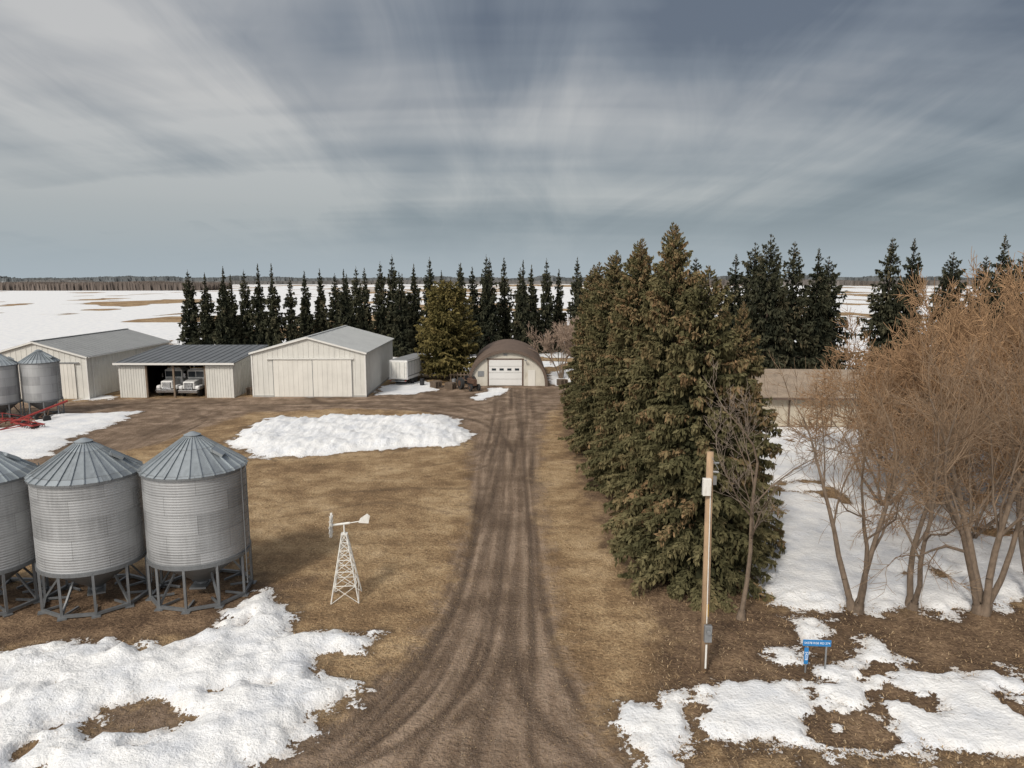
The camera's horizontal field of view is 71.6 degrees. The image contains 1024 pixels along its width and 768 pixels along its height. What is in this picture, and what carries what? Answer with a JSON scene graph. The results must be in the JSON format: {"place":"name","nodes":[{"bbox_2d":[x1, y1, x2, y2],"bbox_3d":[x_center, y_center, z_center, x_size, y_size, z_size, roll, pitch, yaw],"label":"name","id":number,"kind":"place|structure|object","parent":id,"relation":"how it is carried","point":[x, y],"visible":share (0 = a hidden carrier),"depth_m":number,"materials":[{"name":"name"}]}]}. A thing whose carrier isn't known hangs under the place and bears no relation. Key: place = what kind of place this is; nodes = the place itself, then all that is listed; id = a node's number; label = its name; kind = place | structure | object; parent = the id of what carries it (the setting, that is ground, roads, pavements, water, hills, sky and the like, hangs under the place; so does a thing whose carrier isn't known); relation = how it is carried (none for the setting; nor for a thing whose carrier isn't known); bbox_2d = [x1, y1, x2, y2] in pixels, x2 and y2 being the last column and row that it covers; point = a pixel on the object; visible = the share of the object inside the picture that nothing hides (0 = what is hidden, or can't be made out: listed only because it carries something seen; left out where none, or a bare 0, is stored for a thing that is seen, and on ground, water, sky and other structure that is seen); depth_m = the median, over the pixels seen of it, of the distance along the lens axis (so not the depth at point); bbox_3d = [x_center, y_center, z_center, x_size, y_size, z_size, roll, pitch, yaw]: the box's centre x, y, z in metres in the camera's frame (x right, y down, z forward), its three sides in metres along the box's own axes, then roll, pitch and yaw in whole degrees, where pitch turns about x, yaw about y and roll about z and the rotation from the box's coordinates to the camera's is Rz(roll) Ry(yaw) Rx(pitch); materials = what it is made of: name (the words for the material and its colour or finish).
{"place":"outdoors","nodes":[
{"label":"outdoors","id":0,"kind":"place"},
{"bbox_2d":[0,385,638,767],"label":"gravel driveway","id":1,"kind":"structure","parent":0,"point":[507,427],"depth_m":27.70,"materials":[{"name":"gravel"}]},
{"bbox_2d":[0,354,23,419],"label":"grain bin","id":2,"kind":"object","parent":1,"relation":"on","point":[10,391],"visible":0.98,"depth_m":70.08,"materials":[{"name":"metal"}]},
{"bbox_2d":[18,349,64,418],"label":"grain bin","id":3,"kind":"object","parent":1,"relation":"on","point":[40,376],"visible":0.99,"depth_m":71.06,"materials":[{"name":"metal"}]},
{"bbox_2d":[133,559,711,767],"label":"gravel stones","id":4,"kind":"object","parent":1,"relation":"on","point":[461,698],"visible":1,"depth_m":23.22,"materials":[{"name":"gravel"}]},
{"bbox_2d":[457,374,480,390],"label":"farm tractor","id":5,"kind":"object","parent":1,"relation":"on","point":[471,381],"visible":1,"depth_m":89.34,"materials":[{"name":"metal"}]},
{"bbox_2d":[0,380,1023,767],"bbox_3d":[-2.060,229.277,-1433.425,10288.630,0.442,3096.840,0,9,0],"label":"ground","id":6,"kind":"structure","parent":0,"point":[142,620],"depth_m":29.98,"materials":[{"name":"plant"}]},
{"bbox_2d":[0,451,50,617],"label":"grain bin","id":7,"kind":"object","parent":6,"relation":"on","point":[17,551],"visible":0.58,"depth_m":29.96,"materials":[{"name":"metal"}]},
{"bbox_2d":[0,328,170,398],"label":"machine shed","id":8,"kind":"structure","parent":6,"relation":"on","point":[88,370],"depth_m":84.55,"materials":[{"name":"white metal"}]},
{"bbox_2d":[18,364,77,398],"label":"sliding doors","id":9,"kind":"structure","parent":8,"relation":"in","point":[67,371],"depth_m":82.22,"materials":[{"name":"white metal"}]},
{"bbox_2d":[24,438,153,621],"bbox_3d":[-18.334,5.870,30.923,4.510,7.195,4.540,-5,10,-28],"label":"grain bin","id":10,"kind":"object","parent":6,"relation":"on","point":[86,509],"visible":0.93,"depth_m":29.39,"materials":[{"name":"metal"}]},
{"bbox_2d":[156,366,190,394],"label":"parked truck","id":11,"kind":"object","parent":6,"relation":"on","point":[165,386],"visible":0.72,"depth_m":85.63,"materials":[{"name":"white metal"}]},
{"bbox_2d":[112,344,268,397],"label":"open machinery shed","id":12,"kind":"structure","parent":6,"relation":"on","point":[227,372],"depth_m":84.09,"materials":[{"name":"white metal"}]},
{"bbox_2d":[178,366,204,395],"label":"parked truck","id":13,"kind":"object","parent":6,"relation":"on","point":[194,383],"visible":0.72,"depth_m":84.69,"materials":[{"name":"white metal"}]},
{"bbox_2d":[137,431,256,614],"bbox_3d":[-13.932,5.708,31.499,4.510,7.345,4.540,-1,9,-6],"label":"grain bin","id":14,"kind":"object","parent":6,"relation":"on","point":[195,505],"visible":1,"depth_m":29.95,"materials":[{"name":"metal"}]},
{"bbox_2d":[248,325,393,397],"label":"white shed","id":15,"kind":"structure","parent":6,"relation":"on","point":[345,361],"depth_m":83.76,"materials":[{"name":"metal"}]},
{"bbox_2d":[273,360,351,396],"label":"sliding doors","id":16,"kind":"structure","parent":15,"relation":"in","point":[292,378],"depth_m":83.70,"materials":[{"name":"white metal"}]},
{"bbox_2d":[328,513,369,603],"bbox_3d":[-7.055,7.529,31.088,1.748,3.955,1.256,-1,9,-6],"label":"garden windmill","id":17,"kind":"object","parent":6,"relation":"on","point":[364,518],"visible":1,"depth_m":30.82,"materials":[{"name":"white paint"}]},
{"bbox_2d":[0,369,1023,767],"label":"snow bank","id":18,"kind":"structure","parent":6,"relation":"on","point":[268,699],"depth_m":25.10,"materials":[{"name":"snow"}]},
{"bbox_2d":[10,400,67,423],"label":"grain auger","id":19,"kind":"object","parent":18,"relation":"on","point":[38,416],"visible":0.94,"depth_m":69.73,"materials":[{"name":"red paint"}]},
{"bbox_2d":[389,353,428,382],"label":"box trailer","id":20,"kind":"object","parent":18,"relation":"on","point":[403,368],"visible":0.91,"depth_m":93.29,"materials":[{"name":"white paint"}]},
{"bbox_2d":[526,316,578,377],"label":"bare tree","id":21,"kind":"object","parent":18,"relation":"on","point":[565,335],"visible":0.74,"depth_m":99.12,"materials":[{"name":"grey plant"}]},
{"bbox_2d":[792,302,960,469],"bbox_3d":[29.293,0.971,52.992,14.598,14.160,12.308,0,9,2],"label":"bare willow tree","id":22,"kind":"object","parent":18,"relation":"on","point":[838,365],"visible":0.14,"depth_m":52.49,"materials":[{"name":"brown plant"}]},
{"bbox_2d":[782,328,1015,519],"bbox_3d":[24.315,2.835,44.135,12.976,12.715,10.940,0,9,-2],"label":"bare willow tree","id":23,"kind":"object","parent":18,"relation":"on","point":[854,387],"visible":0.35,"depth_m":42.91,"materials":[{"name":"brown plant"}]},
{"bbox_2d":[825,294,1023,501],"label":"bare willow tree","id":24,"kind":"object","parent":18,"relation":"on","point":[911,369],"visible":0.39,"depth_m":42.79,"materials":[{"name":"brown plant"}]},
{"bbox_2d":[835,345,1023,540],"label":"bare willow tree","id":25,"kind":"object","parent":18,"relation":"on","point":[982,530],"visible":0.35,"depth_m":37.20,"materials":[{"name":"brown plant"}]},
{"bbox_2d":[861,251,1023,478],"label":"bare willow tree","id":26,"kind":"object","parent":18,"relation":"on","point":[1002,323],"visible":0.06,"depth_m":47.39,"materials":[{"name":"brown plant"}]},
{"bbox_2d":[891,268,1021,451],"bbox_3d":[34.181,-1.243,53.677,12.742,15.484,14.450,-1,9,-5],"label":"bare willow tree","id":27,"kind":"object","parent":18,"relation":"on","point":[920,296],"visible":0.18,"depth_m":53.06,"materials":[{"name":"brown plant"}]},
{"bbox_2d":[925,290,1023,515],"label":"bare willow tree","id":28,"kind":"object","parent":18,"relation":"on","point":[983,341],"visible":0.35,"depth_m":37.68,"materials":[{"name":"brown plant"}]},
{"bbox_2d":[929,248,1023,472],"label":"bare willow tree","id":29,"kind":"object","parent":18,"relation":"on","point":[982,296],"visible":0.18,"depth_m":50.02,"materials":[{"name":"brown plant"}]},
{"bbox_2d":[933,256,1023,490],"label":"bare willow tree","id":30,"kind":"object","parent":18,"relation":"on","point":[1013,289],"visible":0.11,"depth_m":40.54,"materials":[{"name":"brown plant"}]},
{"bbox_2d":[941,250,1023,345],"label":"bare willow tree","id":31,"kind":"object","parent":18,"relation":"on","point":[983,271],"visible":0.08,"depth_m":57.14,"materials":[{"name":"brown plant"}]},
{"bbox_2d":[558,265,603,413],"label":"spruce tree","id":32,"kind":"object","parent":6,"relation":"on","point":[584,291],"visible":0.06,"depth_m":71.82,"materials":[{"name":"green plant"}]},
{"bbox_2d":[562,262,606,428],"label":"spruce tree","id":33,"kind":"object","parent":6,"relation":"on","point":[579,380],"visible":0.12,"depth_m":65.54,"materials":[{"name":"green plant"}]},
{"bbox_2d":[557,254,622,444],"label":"spruce tree","id":34,"kind":"object","parent":6,"relation":"on","point":[595,298],"visible":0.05,"depth_m":60.25,"materials":[{"name":"green plant"}]},
{"bbox_2d":[567,250,623,458],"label":"spruce tree","id":35,"kind":"object","parent":6,"relation":"on","point":[585,399],"visible":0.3,"depth_m":54.67,"materials":[{"name":"green plant"}]},
{"bbox_2d":[576,238,654,508],"bbox_3d":[8.104,-1.014,46.119,7.272,16.643,7.986,7,11,40],"label":"spruce tree","id":36,"kind":"object","parent":6,"relation":"on","point":[630,306],"visible":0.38,"depth_m":45.42,"materials":[{"name":"green plant"}]},
{"bbox_2d":[583,241,654,477],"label":"spruce tree","id":37,"kind":"object","parent":6,"relation":"on","point":[612,348],"visible":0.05,"depth_m":50.10,"materials":[{"name":"green plant"}]},
{"bbox_2d":[599,222,690,505],"bbox_3d":[9.138,-0.563,41.079,7.166,17.260,6.949,6,11,36],"label":"spruce tree","id":38,"kind":"object","parent":6,"relation":"on","point":[617,466],"visible":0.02,"depth_m":41.11,"materials":[{"name":"green plant"}]},
{"bbox_2d":[601,224,705,564],"bbox_3d":[8.377,0.380,36.450,7.272,16.814,7.986,3,9,21],"label":"spruce tree","id":39,"kind":"object","parent":6,"relation":"on","point":[662,294],"visible":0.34,"depth_m":35.79,"materials":[{"name":"green plant"}]},
{"bbox_2d":[607,265,779,612],"bbox_3d":[8.295,2.007,32.565,7.849,14.746,7.827,-3,9,-17],"label":"spruce tree","id":40,"kind":"object","parent":6,"relation":"on","point":[679,469],"visible":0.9,"depth_m":31.52,"materials":[{"name":"green plant"}]},
{"bbox_2d":[699,451,718,672],"bbox_3d":[6.845,6.452,24.899,0.570,8.303,0.570,0,9,0],"label":"utility pole","id":41,"kind":"object","parent":6,"relation":"on","point":[709,481],"visible":0.97,"depth_m":24.90,"materials":[{"name":"brown wood"}]},
{"bbox_2d":[713,254,751,365],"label":"spruce tree","id":42,"kind":"object","parent":6,"relation":"on","point":[735,305],"visible":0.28,"depth_m":88.80,"materials":[{"name":"green plant"}]},
{"bbox_2d":[739,242,768,328],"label":"spruce tree","id":43,"kind":"object","parent":6,"relation":"on","point":[748,265],"visible":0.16,"depth_m":96.52,"materials":[{"name":"green plant"}]},
{"bbox_2d":[723,301,786,558],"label":"spruce tree","id":44,"kind":"object","parent":6,"relation":"on","point":[756,370],"visible":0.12,"depth_m":34.71,"materials":[{"name":"green plant"}]},
{"bbox_2d":[740,234,794,368],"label":"spruce tree","id":45,"kind":"object","parent":6,"relation":"on","point":[771,308],"visible":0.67,"depth_m":86.63,"materials":[{"name":"green plant"}]},
{"bbox_2d":[703,358,875,620],"bbox_3d":[10.598,4.453,28.110,6.373,11.122,6.410,5,10,32],"label":"bare tree","id":46,"kind":"object","parent":6,"relation":"on","point":[741,615],"visible":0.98,"depth_m":28.00,"materials":[{"name":"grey plant"}]},
{"bbox_2d":[769,243,816,368],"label":"spruce tree","id":47,"kind":"object","parent":6,"relation":"on","point":[798,327],"visible":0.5,"depth_m":90.58,"materials":[{"name":"green plant"}]},
{"bbox_2d":[591,558,1023,767],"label":"fallen leaves","id":48,"kind":"object","parent":6,"relation":"on","point":[982,762],"visible":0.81,"depth_m":25.37,"materials":[{"name":"plant"}]},
{"bbox_2d":[763,400,860,426],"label":"walls","id":49,"kind":"structure","parent":6,"relation":"on","point":[777,404],"depth_m":65.87,"materials":[{"name":"beige paint"}]},
{"bbox_2d":[752,369,879,397],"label":"roof","id":50,"kind":"structure","parent":49,"relation":"on","point":[773,390],"depth_m":67.67,"materials":[{"name":"beige"}]},
{"bbox_2d":[803,639,830,672],"bbox_3d":[10.850,9.750,25.331,0.980,1.325,0.096,1,9,4],"label":"address sign","id":51,"kind":"object","parent":6,"relation":"on","point":[823,643],"visible":1,"depth_m":25.26,"materials":[{"name":"blue metal"}]},
{"bbox_2d":[802,249,842,368],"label":"spruce tree","id":52,"kind":"object","parent":6,"relation":"on","point":[818,309],"visible":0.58,"depth_m":92.85,"materials":[{"name":"green plant"}]},
{"bbox_2d":[849,238,914,368],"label":"spruce tree","id":53,"kind":"object","parent":6,"relation":"on","point":[888,309],"visible":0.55,"depth_m":93.73,"materials":[{"name":"green plant"}]},
{"bbox_2d":[753,349,1023,614],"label":"bare tree","id":54,"kind":"object","parent":6,"relation":"on","point":[857,606],"visible":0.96,"depth_m":28.60,"materials":[{"name":"brown plant"}]},
{"bbox_2d":[892,238,930,371],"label":"spruce tree","id":55,"kind":"object","parent":6,"relation":"on","point":[916,266],"visible":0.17,"depth_m":95.56,"materials":[{"name":"green plant"}]},
{"bbox_2d":[845,321,1023,641],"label":"bare tree","id":56,"kind":"object","parent":6,"relation":"on","point":[983,602],"visible":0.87,"depth_m":29.00,"materials":[{"name":"brown plant"}]},
{"bbox_2d":[870,296,1023,535],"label":"bare willow tree","id":57,"kind":"object","parent":6,"relation":"on","point":[1010,330],"visible":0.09,"depth_m":44.71,"materials":[{"name":"brown plant"}]},
{"bbox_2d":[872,347,1023,610],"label":"bare tree","id":58,"kind":"object","parent":6,"relation":"on","point":[911,600],"visible":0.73,"depth_m":29.32,"materials":[{"name":"brown plant"}]},
{"bbox_2d":[923,252,972,352],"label":"spruce tree","id":59,"kind":"object","parent":6,"relation":"on","point":[944,284],"visible":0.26,"depth_m":96.63,"materials":[{"name":"green plant"}]},
{"bbox_2d":[891,309,1023,572],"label":"bare tree","id":60,"kind":"object","parent":6,"relation":"on","point":[1021,540],"visible":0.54,"depth_m":31.73,"materials":[{"name":"brown plant"}]},
{"bbox_2d":[974,234,1016,328],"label":"spruce tree","id":61,"kind":"object","parent":6,"relation":"on","point":[1003,258],"visible":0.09,"depth_m":86.74,"materials":[{"name":"green plant"}]},
{"bbox_2d":[983,260,1023,343],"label":"spruce tree","id":62,"kind":"object","parent":6,"relation":"on","point":[999,291],"visible":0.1,"depth_m":81.09,"materials":[{"name":"green plant"}]},
{"bbox_2d":[0,284,1023,379],"bbox_3d":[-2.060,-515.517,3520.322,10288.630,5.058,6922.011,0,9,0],"label":"field","id":63,"kind":"structure","parent":0,"point":[27,316],"depth_m":313.00,"materials":[{"name":"snow"}]},
{"bbox_2d":[0,281,231,290],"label":"distant treeline","id":64,"kind":"object","parent":63,"relation":"on","point":[100,286],"visible":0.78,"depth_m":758.15,"materials":[{"name":"plant"}]},
{"bbox_2d":[176,269,203,344],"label":"spruce tree","id":65,"kind":"object","parent":63,"relation":"on","point":[190,326],"visible":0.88,"depth_m":134.01,"materials":[{"name":"green plant"}]},
{"bbox_2d":[194,274,216,344],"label":"spruce tree","id":66,"kind":"object","parent":63,"relation":"on","point":[207,322],"visible":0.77,"depth_m":134.10,"materials":[{"name":"green plant"}]},
{"bbox_2d":[212,276,240,344],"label":"spruce tree","id":67,"kind":"object","parent":63,"relation":"on","point":[225,329],"visible":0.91,"depth_m":128.17,"materials":[{"name":"green plant"}]},
{"bbox_2d":[226,275,241,343],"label":"spruce tree","id":68,"kind":"object","parent":63,"relation":"on","point":[233,306],"visible":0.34,"depth_m":132.99,"materials":[{"name":"green plant"}]},
{"bbox_2d":[235,269,255,344],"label":"spruce tree","id":69,"kind":"object","parent":63,"relation":"on","point":[245,304],"visible":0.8,"depth_m":131.87,"materials":[{"name":"green plant"}]},
{"bbox_2d":[246,263,270,346],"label":"spruce tree","id":70,"kind":"object","parent":63,"relation":"on","point":[257,301],"visible":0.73,"depth_m":131.65,"materials":[{"name":"green plant"}]},
{"bbox_2d":[260,264,286,347],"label":"spruce tree","id":71,"kind":"object","parent":63,"relation":"on","point":[274,334],"visible":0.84,"depth_m":131.33,"materials":[{"name":"green plant"}]},
{"bbox_2d":[281,277,300,341],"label":"spruce tree","id":72,"kind":"object","parent":63,"relation":"on","point":[291,328],"visible":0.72,"depth_m":132.49,"materials":[{"name":"green plant"}]},
{"bbox_2d":[296,271,315,337],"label":"spruce tree","id":73,"kind":"object","parent":63,"relation":"on","point":[305,324],"visible":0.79,"depth_m":131.81,"materials":[{"name":"green plant"}]},
{"bbox_2d":[313,268,330,333],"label":"spruce tree","id":74,"kind":"object","parent":63,"relation":"on","point":[321,315],"visible":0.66,"depth_m":134.08,"materials":[{"name":"green plant"}]},
{"bbox_2d":[325,273,340,329],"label":"spruce tree","id":75,"kind":"object","parent":63,"relation":"on","point":[333,314],"visible":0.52,"depth_m":134.12,"materials":[{"name":"green plant"}]},
{"bbox_2d":[334,269,358,327],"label":"spruce tree","id":76,"kind":"object","parent":63,"relation":"on","point":[344,309],"visible":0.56,"depth_m":126.93,"materials":[{"name":"green plant"}]},
{"bbox_2d":[350,269,363,328],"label":"spruce tree","id":77,"kind":"object","parent":63,"relation":"on","point":[355,290],"visible":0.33,"depth_m":133.88,"materials":[{"name":"green plant"}]},
{"bbox_2d":[355,269,372,331],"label":"spruce tree","id":78,"kind":"object","parent":63,"relation":"on","point":[365,313],"visible":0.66,"depth_m":131.20,"materials":[{"name":"green plant"}]},
{"bbox_2d":[370,264,390,336],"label":"spruce tree","id":79,"kind":"object","parent":63,"relation":"on","point":[380,324],"visible":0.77,"depth_m":131.34,"materials":[{"name":"green plant"}]},
{"bbox_2d":[379,256,397,333],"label":"spruce tree","id":80,"kind":"object","parent":63,"relation":"on","point":[392,275],"visible":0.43,"depth_m":131.94,"materials":[{"name":"green plant"}]},
{"bbox_2d":[387,273,415,356],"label":"spruce tree","id":81,"kind":"object","parent":63,"relation":"on","point":[400,334],"visible":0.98,"depth_m":126.16,"materials":[{"name":"green plant"}]},
{"bbox_2d":[405,263,424,352],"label":"spruce tree","id":82,"kind":"object","parent":63,"relation":"on","point":[414,308],"visible":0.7,"depth_m":132.11,"materials":[{"name":"green plant"}]},
{"bbox_2d":[417,257,436,349],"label":"spruce tree","id":83,"kind":"object","parent":63,"relation":"on","point":[429,282],"visible":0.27,"depth_m":131.44,"materials":[{"name":"green plant"}]},
{"bbox_2d":[414,280,482,378],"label":"pine tree","id":84,"kind":"object","parent":63,"relation":"on","point":[447,347],"visible":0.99,"depth_m":96.22,"materials":[{"name":"green plant"}]},
{"bbox_2d":[1,279,897,283],"bbox_3d":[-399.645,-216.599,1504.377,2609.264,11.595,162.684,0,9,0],"label":"distant treeline","id":85,"kind":"object","parent":63,"relation":"on","point":[368,282],"visible":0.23,"depth_m":1457.53,"materials":[{"name":"plant"}]},
{"bbox_2d":[467,267,481,353],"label":"spruce tree","id":86,"kind":"object","parent":63,"relation":"on","point":[474,302],"visible":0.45,"depth_m":131.73,"materials":[{"name":"green plant"}]},
{"bbox_2d":[474,258,503,355],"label":"spruce tree","id":87,"kind":"object","parent":63,"relation":"on","point":[489,322],"visible":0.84,"depth_m":125.80,"materials":[{"name":"green plant"}]},
{"bbox_2d":[495,258,514,338],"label":"spruce tree","id":88,"kind":"object","parent":63,"relation":"on","point":[503,302],"visible":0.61,"depth_m":131.27,"materials":[{"name":"green plant"}]},
{"bbox_2d":[467,339,547,385],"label":"quonset garage","id":89,"kind":"structure","parent":63,"relation":"on","point":[507,362],"depth_m":92.36,"materials":[{"name":"metal"}]},
{"bbox_2d":[489,360,521,384],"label":"garage door","id":90,"kind":"structure","parent":89,"relation":"in","point":[497,377],"depth_m":92.33,"materials":[{"name":"metal"}]},
{"bbox_2d":[0,275,1017,281],"bbox_3d":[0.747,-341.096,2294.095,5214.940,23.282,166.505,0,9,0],"label":"distant treeline","id":91,"kind":"object","parent":63,"relation":"on","point":[130,278],"visible":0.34,"depth_m":2266.01,"materials":[{"name":"plant"}]},
{"bbox_2d":[510,260,535,346],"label":"spruce tree","id":92,"kind":"object","parent":63,"relation":"on","point":[520,324],"visible":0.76,"depth_m":126.94,"materials":[{"name":"green plant"}]},
{"bbox_2d":[527,264,542,348],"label":"spruce tree","id":93,"kind":"object","parent":63,"relation":"on","point":[532,290],"visible":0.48,"depth_m":131.79,"materials":[{"name":"green plant"}]},
{"bbox_2d":[534,258,559,353],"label":"spruce tree","id":94,"kind":"object","parent":63,"relation":"on","point":[545,318],"visible":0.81,"depth_m":131.24,"materials":[{"name":"green plant"}]},
{"bbox_2d":[552,269,567,351],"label":"spruce tree","id":95,"kind":"object","parent":63,"relation":"on","point":[559,313],"visible":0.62,"depth_m":134.72,"materials":[{"name":"green plant"}]},
{"bbox_2d":[563,257,580,348],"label":"spruce tree","id":96,"kind":"object","parent":63,"relation":"on","point":[574,287],"visible":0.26,"depth_m":131.64,"materials":[{"name":"green plant"}]},
{"bbox_2d":[565,271,582,356],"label":"spruce tree","id":97,"kind":"object","parent":63,"relation":"on","point":[578,301],"visible":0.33,"depth_m":124.73,"materials":[{"name":"green plant"}]},
{"bbox_2d":[815,256,855,368],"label":"spruce tree","id":98,"kind":"object","parent":63,"relation":"on","point":[832,312],"visible":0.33,"depth_m":98.55,"materials":[{"name":"green plant"}]},
{"bbox_2d":[697,279,1017,285],"bbox_3d":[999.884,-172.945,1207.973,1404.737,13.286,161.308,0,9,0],"label":"distant treeline","id":99,"kind":"object","parent":63,"relation":"on","point":[859,283],"visible":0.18,"depth_m":1210.09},
{"bbox_2d":[963,256,995,329],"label":"spruce tree","id":100,"kind":"object","parent":63,"relation":"on","point":[985,269],"visible":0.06,"depth_m":96.75,"materials":[{"name":"green plant"}]},
{"bbox_2d":[0,0,1023,278],"label":"sky","id":101,"kind":"structure","parent":0,"point":[147,138],"materials":[{"name":"grey"}]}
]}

